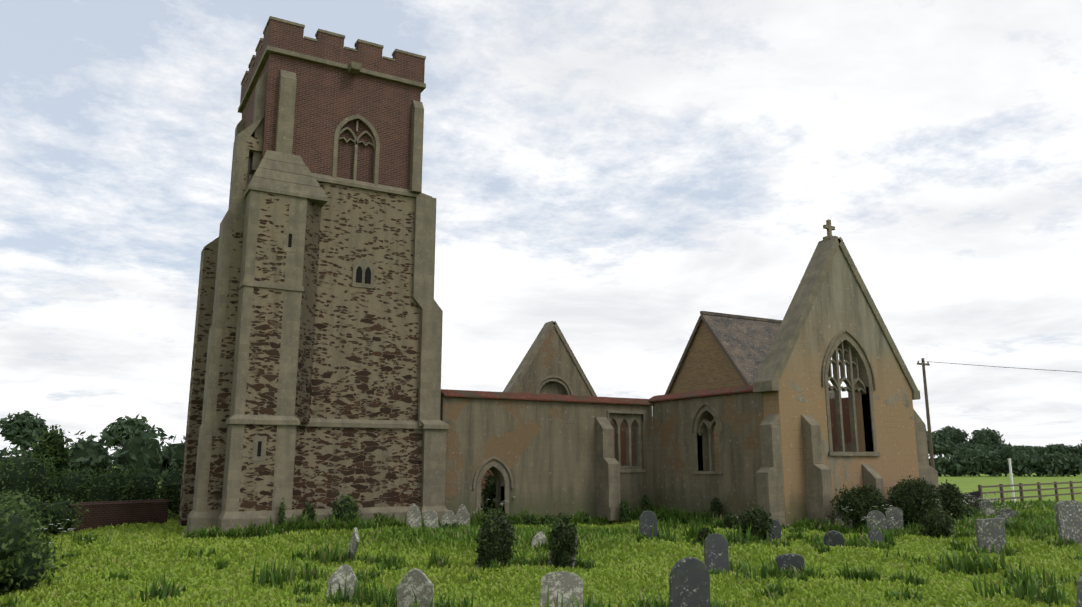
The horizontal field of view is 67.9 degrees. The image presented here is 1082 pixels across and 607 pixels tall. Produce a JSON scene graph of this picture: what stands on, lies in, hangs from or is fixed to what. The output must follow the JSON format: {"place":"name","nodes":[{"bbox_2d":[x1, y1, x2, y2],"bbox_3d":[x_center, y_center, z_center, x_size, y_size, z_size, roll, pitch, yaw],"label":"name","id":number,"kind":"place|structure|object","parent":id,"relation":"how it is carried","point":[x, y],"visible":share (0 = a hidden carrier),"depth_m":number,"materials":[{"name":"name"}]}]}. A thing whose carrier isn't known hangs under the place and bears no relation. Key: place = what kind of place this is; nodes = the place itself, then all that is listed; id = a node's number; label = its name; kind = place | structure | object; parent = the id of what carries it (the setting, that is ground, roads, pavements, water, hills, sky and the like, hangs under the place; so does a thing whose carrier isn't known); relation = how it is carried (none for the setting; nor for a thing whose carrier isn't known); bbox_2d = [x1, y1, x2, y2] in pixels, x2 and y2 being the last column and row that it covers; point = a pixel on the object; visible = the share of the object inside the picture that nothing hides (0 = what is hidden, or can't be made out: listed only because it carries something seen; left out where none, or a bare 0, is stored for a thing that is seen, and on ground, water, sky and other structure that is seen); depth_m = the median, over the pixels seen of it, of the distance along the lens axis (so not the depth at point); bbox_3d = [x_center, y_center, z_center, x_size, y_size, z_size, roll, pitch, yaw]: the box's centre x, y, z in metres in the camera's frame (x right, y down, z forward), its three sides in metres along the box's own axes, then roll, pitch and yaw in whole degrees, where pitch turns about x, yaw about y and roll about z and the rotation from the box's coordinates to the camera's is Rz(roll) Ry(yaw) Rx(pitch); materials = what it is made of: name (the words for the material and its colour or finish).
{"place":"outdoors","nodes":[
{"label":"outdoors","id":0,"kind":"place"},
{"bbox_2d":[0,466,1081,606],"bbox_3d":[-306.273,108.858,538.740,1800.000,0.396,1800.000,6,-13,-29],"label":"ground","id":1,"kind":"structure","parent":0,"point":[966,483],"depth_m":48.77,"materials":[{"name":"green plant"}]},
{"bbox_2d":[0,410,48,451],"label":"tree","id":2,"kind":"object","parent":1,"relation":"on","point":[22,430],"visible":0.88,"depth_m":283.87,"materials":[{"name":"green plant"}]},
{"bbox_2d":[0,489,66,596],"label":"hedge","id":3,"kind":"object","parent":1,"relation":"on","point":[24,556],"visible":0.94,"depth_m":14.32,"materials":[{"name":"green plant"}]},
{"bbox_2d":[0,487,89,534],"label":"hedge","id":4,"kind":"object","parent":1,"relation":"on","point":[61,511],"visible":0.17,"depth_m":26.74,"materials":[{"name":"green plant"}]},
{"bbox_2d":[31,424,74,481],"bbox_3d":[-23.658,8.100,38.795,1.944,4.499,1.707,6,-13,-29],"label":"sapling","id":5,"kind":"object","parent":1,"relation":"on","point":[53,441],"visible":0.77,"depth_m":38.76,"materials":[{"name":"green plant"}]},
{"bbox_2d":[0,445,182,519],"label":"hedge","id":6,"kind":"object","parent":1,"relation":"on","point":[21,475],"visible":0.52,"depth_m":33.36,"materials":[{"name":"green plant"}]},
{"bbox_2d":[0,424,185,502],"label":"trees","id":7,"kind":"object","parent":1,"relation":"on","point":[144,450],"visible":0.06,"depth_m":47.20,"materials":[{"name":"green plant"}]},
{"bbox_2d":[44,499,168,533],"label":"garden brick wall","id":8,"kind":"structure","parent":1,"relation":"on","point":[105,513],"depth_m":30.11,"materials":[{"name":"brick"}]},
{"bbox_2d":[100,413,157,452],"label":"tree","id":9,"kind":"object","parent":1,"relation":"on","point":[118,429],"visible":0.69,"depth_m":278.53,"materials":[{"name":"green plant"}]},
{"bbox_2d":[277,498,285,525],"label":"shrub","id":10,"kind":"object","parent":1,"relation":"on","point":[281,513],"visible":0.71,"depth_m":26.67,"materials":[{"name":"green plant"}]},
{"bbox_2d":[302,501,315,521],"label":"shrub","id":11,"kind":"object","parent":1,"relation":"on","point":[308,509],"visible":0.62,"depth_m":27.59,"materials":[{"name":"green plant"}]},
{"bbox_2d":[178,16,448,533],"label":"church tower","id":12,"kind":"structure","parent":1,"relation":"on","point":[315,380],"depth_m":29.85,"materials":[{"name":"limestone"},{"name":"brown rubble fieldstone"},{"name":"mortar"}]},
{"bbox_2d":[325,564,357,600],"bbox_3d":[-3.567,5.156,14.391,0.525,0.929,0.090,1,-23,7],"label":"headstone","id":13,"kind":"object","parent":1,"relation":"on","point":[337,577],"visible":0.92,"depth_m":14.42,"materials":[{"name":"stone"}]},
{"bbox_2d":[331,492,361,523],"bbox_3d":[-6.760,7.245,27.914,1.092,1.436,0.801,6,-13,-29],"label":"bush","id":14,"kind":"object","parent":1,"relation":"on","point":[347,508],"visible":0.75,"depth_m":27.85,"materials":[{"name":"green plant"}]},
{"bbox_2d":[347,527,359,560],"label":"headstone","id":15,"kind":"object","parent":1,"relation":"on","point":[354,543],"visible":0.58,"depth_m":19.70,"materials":[{"name":"stone"}]},
{"bbox_2d":[373,512,385,522],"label":"shrub","id":16,"kind":"object","parent":1,"relation":"on","point":[376,515],"visible":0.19,"depth_m":28.73,"materials":[{"name":"green plant"}]},
{"bbox_2d":[407,503,420,528],"bbox_3d":[-4.279,7.389,27.171,0.454,1.248,0.080,-2,-9,-15],"label":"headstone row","id":17,"kind":"object","parent":1,"relation":"on","point":[413,516],"visible":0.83,"depth_m":27.16,"materials":[{"name":"stone"}]},
{"bbox_2d":[397,568,433,606],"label":"headstone","id":18,"kind":"object","parent":1,"relation":"on","point":[419,582],"visible":1,"depth_m":13.53,"materials":[{"name":"stone"}]},
{"bbox_2d":[424,510,438,529],"bbox_3d":[-3.752,7.637,27.567,0.484,1.114,0.080,-6,-18,-7],"label":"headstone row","id":19,"kind":"object","parent":1,"relation":"on","point":[430,518],"visible":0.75,"depth_m":27.60,"materials":[{"name":"stone"}]},
{"bbox_2d":[441,510,456,525],"bbox_3d":[-3.217,7.775,28.011,0.510,1.120,0.080,5,-12,-10],"label":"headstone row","id":20,"kind":"object","parent":1,"relation":"on","point":[449,516],"visible":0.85,"depth_m":28.04,"materials":[{"name":"stone"}]},
{"bbox_2d":[436,521,461,529],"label":"weeds","id":21,"kind":"object","parent":1,"relation":"on","point":[449,524],"visible":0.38,"depth_m":26.97,"materials":[{"name":"green plant"}]},
{"bbox_2d":[456,504,469,526],"bbox_3d":[-2.752,7.758,28.414,0.474,1.319,0.080,-2,-3,-16],"label":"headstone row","id":22,"kind":"object","parent":1,"relation":"on","point":[463,515],"visible":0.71,"depth_m":28.39,"materials":[{"name":"stone"}]},
{"bbox_2d":[481,470,494,502],"bbox_3d":[-2.134,9.040,38.520,1.698,2.435,1.258,6,-13,-29],"label":"shrub","id":23,"kind":"object","parent":1,"relation":"on","point":[489,478],"visible":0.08,"depth_m":38.38,"materials":[{"name":"green plant"}]},
{"bbox_2d":[481,477,495,514],"bbox_3d":[-2.001,8.652,35.555,1.505,2.339,1.388,6,-13,-29],"label":"shrub","id":24,"kind":"object","parent":1,"relation":"on","point":[491,495],"visible":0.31,"depth_m":35.28,"materials":[{"name":"green plant"}]},
{"bbox_2d":[477,517,510,567],"bbox_3d":[-1.107,5.791,19.045,0.735,1.434,0.100,5,-13,-4],"label":"gravestone","id":25,"kind":"object","parent":1,"relation":"on","point":[479,564],"visible":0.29,"depth_m":19.11,"materials":[{"name":"grey stone"}]},
{"bbox_2d":[475,504,516,566],"bbox_3d":[-1.083,5.642,19.080,1.137,1.773,0.961,6,-13,-29],"label":"ivy mound","id":26,"kind":"object","parent":1,"relation":"on","point":[494,536],"visible":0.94,"depth_m":18.81,"materials":[{"name":"green plant"}]},
{"bbox_2d":[522,513,536,524],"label":"weeds","id":27,"kind":"object","parent":1,"relation":"on","point":[532,518],"visible":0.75,"depth_m":31.30,"materials":[{"name":"green plant"}]},
{"bbox_2d":[37,491,1029,564],"bbox_3d":[3.747,7.575,28.421,38.336,1.338,10.076,4,-12,-20],"label":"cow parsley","id":28,"kind":"object","parent":1,"relation":"on","point":[512,510],"visible":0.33,"depth_m":27.03,"materials":[{"name":"plant"}]},
{"bbox_2d":[531,531,545,546],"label":"headstone","id":29,"kind":"object","parent":1,"relation":"on","point":[540,536],"visible":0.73,"depth_m":21.98,"materials":[{"name":"stone"}]},
{"bbox_2d":[0,498,1081,606],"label":"turf grass","id":30,"kind":"structure","parent":1,"relation":"on","point":[460,544],"depth_m":18.42,"materials":[{"name":"green plant"}]},
{"bbox_2d":[0,502,1081,606],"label":"grass tufts","id":31,"kind":"object","parent":1,"relation":"on","point":[360,596],"visible":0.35,"depth_m":18.69,"materials":[{"name":"green plant"}]},
{"bbox_2d":[537,514,557,525],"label":"weeds","id":32,"kind":"object","parent":1,"relation":"on","point":[545,518],"visible":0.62,"depth_m":31.49,"materials":[{"name":"green plant"}]},
{"bbox_2d":[540,571,582,606],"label":"headstone","id":33,"kind":"object","parent":1,"relation":"on","point":[569,583],"visible":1,"depth_m":12.32,"materials":[{"name":"stone"}]},
{"bbox_2d":[549,532,576,567],"bbox_3d":[0.501,5.741,18.457,0.588,1.188,0.100,9,-14,-3],"label":"gravestone","id":34,"kind":"object","parent":1,"relation":"on","point":[572,558],"visible":0.15,"depth_m":18.40,"materials":[{"name":"grey stone"}]},
{"bbox_2d":[547,513,579,568],"bbox_3d":[0.522,5.558,18.464,0.793,1.440,0.751,0,-11,2],"label":"ivy mound","id":35,"kind":"object","parent":1,"relation":"on","point":[561,541],"visible":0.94,"depth_m":18.32,"materials":[{"name":"green plant"}]},
{"bbox_2d":[573,512,591,522],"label":"weeds","id":36,"kind":"object","parent":1,"relation":"on","point":[588,519],"visible":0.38,"depth_m":32.65,"materials":[{"name":"green plant"}]},
{"bbox_2d":[619,500,631,523],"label":"shrub","id":37,"kind":"object","parent":1,"relation":"on","point":[625,514],"visible":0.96,"depth_m":32.77,"materials":[{"name":"green plant"}]},
{"bbox_2d":[640,495,649,510],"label":"shrub","id":38,"kind":"object","parent":1,"relation":"on","point":[644,503],"visible":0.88,"depth_m":34.44,"materials":[{"name":"green plant"}]},
{"bbox_2d":[639,511,656,537],"bbox_3d":[3.142,6.649,23.549,0.525,1.127,0.080,1,-9,-4],"label":"headstone","id":39,"kind":"object","parent":1,"relation":"on","point":[647,519],"visible":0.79,"depth_m":23.54,"materials":[{"name":"stone"}]},
{"bbox_2d":[440,219,938,528],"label":"ruined church","id":40,"kind":"structure","parent":1,"relation":"on","point":[743,413],"depth_m":32.56,"materials":[{"name":"stone"}]},
{"bbox_2d":[669,557,709,606],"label":"headstone","id":41,"kind":"object","parent":1,"relation":"on","point":[689,582],"visible":1,"depth_m":12.79,"materials":[{"name":"stone"}]},
{"bbox_2d":[697,527,711,542],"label":"bush","id":42,"kind":"object","parent":1,"relation":"on","point":[703,532],"visible":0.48,"depth_m":22.32,"materials":[{"name":"green plant"}]},
{"bbox_2d":[704,533,728,572],"bbox_3d":[3.825,5.596,17.513,0.525,1.127,0.080,2,-16,-4],"label":"headstone","id":43,"kind":"object","parent":1,"relation":"on","point":[716,555],"visible":0.71,"depth_m":17.52,"materials":[{"name":"stone"}]},
{"bbox_2d":[710,498,722,517],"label":"shrub","id":44,"kind":"object","parent":1,"relation":"on","point":[716,506],"visible":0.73,"depth_m":31.24,"materials":[{"name":"green plant"}]},
{"bbox_2d":[724,512,739,529],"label":"bush","id":45,"kind":"object","parent":1,"relation":"on","point":[730,518],"visible":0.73,"depth_m":28.00,"materials":[{"name":"green plant"}]},
{"bbox_2d":[734,506,774,541],"bbox_3d":[6.007,6.281,22.584,0.924,1.187,1.253,-8,-14,36],"label":"bush","id":46,"kind":"object","parent":1,"relation":"on","point":[758,518],"visible":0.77,"depth_m":22.37,"materials":[{"name":"green plant"}]},
{"bbox_2d":[762,520,771,541],"bbox_3d":[6.039,6.458,22.556,0.882,1.087,0.100,6,-9,-4],"label":"gravestone","id":47,"kind":"object","parent":1,"relation":"on","point":[769,533],"visible":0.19,"depth_m":22.54,"materials":[{"name":"grey stone"}]},
{"bbox_2d":[771,519,780,539],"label":"headstone","id":48,"kind":"object","parent":1,"relation":"on","point":[776,532],"visible":0.33,"depth_m":25.45,"materials":[{"name":"stone"}]},
{"bbox_2d":[775,554,804,572],"bbox_3d":[5.159,5.537,16.619,0.578,0.712,0.080,-3,-4,6],"label":"headstone","id":49,"kind":"object","parent":1,"relation":"on","point":[785,561],"visible":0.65,"depth_m":16.59,"materials":[{"name":"stone"}]},
{"bbox_2d":[814,516,830,529],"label":"weeds","id":50,"kind":"object","parent":1,"relation":"on","point":[824,522],"visible":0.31,"depth_m":28.03,"materials":[{"name":"green plant"}]},
{"bbox_2d":[824,530,843,546],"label":"headstone","id":51,"kind":"object","parent":1,"relation":"on","point":[833,538],"visible":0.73,"depth_m":21.71,"materials":[{"name":"stone"}]},
{"bbox_2d":[833,506,853,529],"bbox_3d":[10.599,7.624,28.154,0.826,1.473,0.590,6,-20,14],"label":"headstone","id":52,"kind":"object","parent":1,"relation":"on","point":[842,518],"visible":0.31,"depth_m":28.13,"materials":[{"name":"grey stone"}]},
{"bbox_2d":[830,483,887,527],"bbox_3d":[11.240,7.259,28.296,2.052,1.883,1.447,-3,-11,13],"label":"bush","id":53,"kind":"object","parent":1,"relation":"on","point":[858,504],"visible":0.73,"depth_m":28.05,"materials":[{"name":"green plant"}]},
{"bbox_2d":[866,510,886,533],"bbox_3d":[11.362,7.555,27.213,0.630,1.072,0.090,-1,-13,7],"label":"headstone","id":54,"kind":"object","parent":1,"relation":"on","point":[875,521],"visible":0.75,"depth_m":27.22,"materials":[{"name":"grey stone"}]},
{"bbox_2d":[868,529,884,543],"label":"headstone","id":55,"kind":"object","parent":1,"relation":"on","point":[873,533],"visible":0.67,"depth_m":23.78,"materials":[{"name":"stone"}]},
{"bbox_2d":[885,507,903,530],"bbox_3d":[12.390,7.770,28.203,0.630,1.240,0.090,2,-9,-4],"label":"headstone","id":56,"kind":"object","parent":1,"relation":"on","point":[896,513],"visible":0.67,"depth_m":28.20,"materials":[{"name":"grey stone"}]},
{"bbox_2d":[883,475,943,526],"bbox_3d":[13.907,7.520,30.264,2.774,2.083,2.065,6,-13,-29],"label":"bush","id":57,"kind":"object","parent":1,"relation":"on","point":[914,500],"visible":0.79,"depth_m":29.66,"materials":[{"name":"green plant"}]},
{"bbox_2d":[918,507,955,537],"bbox_3d":[13.366,7.477,27.045,1.467,1.245,1.181,6,-13,-29],"label":"bush","id":58,"kind":"object","parent":1,"relation":"on","point":[938,523],"visible":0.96,"depth_m":26.80,"materials":[{"name":"green plant"}]},
{"bbox_2d":[926,431,948,453],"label":"tree","id":59,"kind":"object","parent":1,"relation":"on","point":[937,447],"visible":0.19,"depth_m":289.15,"materials":[{"name":"green plant"}]},
{"bbox_2d":[935,496,944,509],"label":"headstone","id":60,"kind":"object","parent":1,"relation":"on","point":[942,504],"visible":0.12,"depth_m":30.85,"materials":[{"name":"stone"}]},
{"bbox_2d":[929,430,954,456],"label":"tree","id":61,"kind":"object","parent":1,"relation":"on","point":[940,436],"visible":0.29,"depth_m":297.70,"materials":[{"name":"green plant"}]},
{"bbox_2d":[937,479,966,520],"bbox_3d":[16.097,8.027,31.635,1.343,2.248,1.078,6,-13,-29],"label":"bush","id":62,"kind":"object","parent":1,"relation":"on","point":[953,499],"visible":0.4,"depth_m":31.39,"materials":[{"name":"green plant"}]},
{"bbox_2d":[938,425,969,443],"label":"tree","id":63,"kind":"object","parent":1,"relation":"on","point":[958,436],"visible":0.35,"depth_m":309.16,"materials":[{"name":"green plant"}]},
{"bbox_2d":[943,441,991,457],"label":"tree","id":64,"kind":"object","parent":1,"relation":"on","point":[962,447],"visible":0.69,"depth_m":291.23,"materials":[{"name":"green plant"}]},
{"bbox_2d":[963,500,977,517],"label":"shrub","id":65,"kind":"object","parent":1,"relation":"on","point":[968,512],"visible":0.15,"depth_m":32.76,"materials":[{"name":"green plant"}]},
{"bbox_2d":[962,490,980,510],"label":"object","id":66,"kind":"object","parent":1,"relation":"on","point":[976,495],"visible":0.19,"depth_m":38.85,"materials":[{"name":"grey stone"}]},
{"bbox_2d":[963,427,1004,447],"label":"tree","id":67,"kind":"object","parent":1,"relation":"on","point":[989,437],"visible":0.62,"depth_m":307.42,"materials":[{"name":"green plant"}]},
{"bbox_2d":[979,500,992,514],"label":"headstone","id":68,"kind":"object","parent":1,"relation":"on","point":[985,505],"visible":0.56,"depth_m":34.87,"materials":[{"name":"grey stone"}]},
{"bbox_2d":[984,508,996,515],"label":"headstone","id":69,"kind":"object","parent":1,"relation":"on","point":[988,510],"visible":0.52,"depth_m":33.54,"materials":[{"name":"stone"}]},
{"bbox_2d":[975,518,1006,554],"bbox_3d":[12.300,6.523,21.949,0.840,1.262,0.100,-1,-7,-11],"label":"headstone","id":70,"kind":"object","parent":1,"relation":"on","point":[990,531],"visible":0.62,"depth_m":21.92,"materials":[{"name":"grey stone"}]},
{"bbox_2d":[917,358,1075,468],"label":"utility pole","id":71,"kind":"object","parent":1,"relation":"on","point":[923,363],"visible":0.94,"depth_m":51.70,"materials":[{"name":"brown wood"}]},
{"bbox_2d":[988,442,1011,450],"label":"tree","id":72,"kind":"object","parent":1,"relation":"on","point":[998,446],"visible":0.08,"depth_m":303.26,"materials":[{"name":"green plant"}]},
{"bbox_2d":[994,515,1008,526],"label":"headstone","id":73,"kind":"object","parent":1,"relation":"on","point":[1002,516],"visible":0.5,"depth_m":28.63,"materials":[{"name":"grey stone"}]},
{"bbox_2d":[928,447,1081,476],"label":"field hedge","id":74,"kind":"object","parent":1,"relation":"on","point":[995,463],"depth_m":138.34,"materials":[{"name":"green plant"}]},
{"bbox_2d":[998,508,1013,517],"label":"headstone","id":75,"kind":"object","parent":1,"relation":"on","point":[1007,512],"visible":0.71,"depth_m":31.21,"materials":[{"name":"grey stone"}]},
{"bbox_2d":[1007,458,1015,501],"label":"post","id":76,"kind":"object","parent":1,"relation":"on","point":[1011,475],"visible":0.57,"depth_m":47.69,"materials":[{"name":"paint"}]},
{"bbox_2d":[998,445,1038,457],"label":"tree","id":77,"kind":"object","parent":1,"relation":"on","point":[1031,450],"visible":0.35,"depth_m":279.10,"materials":[{"name":"green plant"}]},
{"bbox_2d":[978,481,1081,504],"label":"field fence","id":78,"kind":"object","parent":1,"relation":"on","point":[1021,491],"visible":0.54,"depth_m":44.13,"materials":[{"name":"brown wood"}]},
{"bbox_2d":[1036,443,1076,455],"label":"tree","id":79,"kind":"object","parent":1,"relation":"on","point":[1059,448],"visible":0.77,"depth_m":281.35,"materials":[{"name":"green plant"}]},
{"bbox_2d":[1054,500,1081,545],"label":"headstone","id":80,"kind":"object","parent":1,"relation":"on","point":[1068,513],"visible":0.65,"depth_m":24.07,"materials":[{"name":"grey stone"}]},
{"bbox_2d":[1071,440,1081,458],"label":"tree","id":81,"kind":"object","parent":1,"relation":"on","point":[1078,450],"visible":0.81,"depth_m":278.68,"materials":[{"name":"green plant"}]},
{"bbox_2d":[1077,572,1081,606],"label":"gravestone","id":82,"kind":"object","parent":1,"relation":"on","point":[1079,594],"visible":0.83,"depth_m":10.00,"materials":[{"name":"grey stone"}]},
{"bbox_2d":[0,0,1081,457],"label":"sky","id":83,"kind":"structure","parent":0,"point":[615,173],"materials":[{"name":"white"}]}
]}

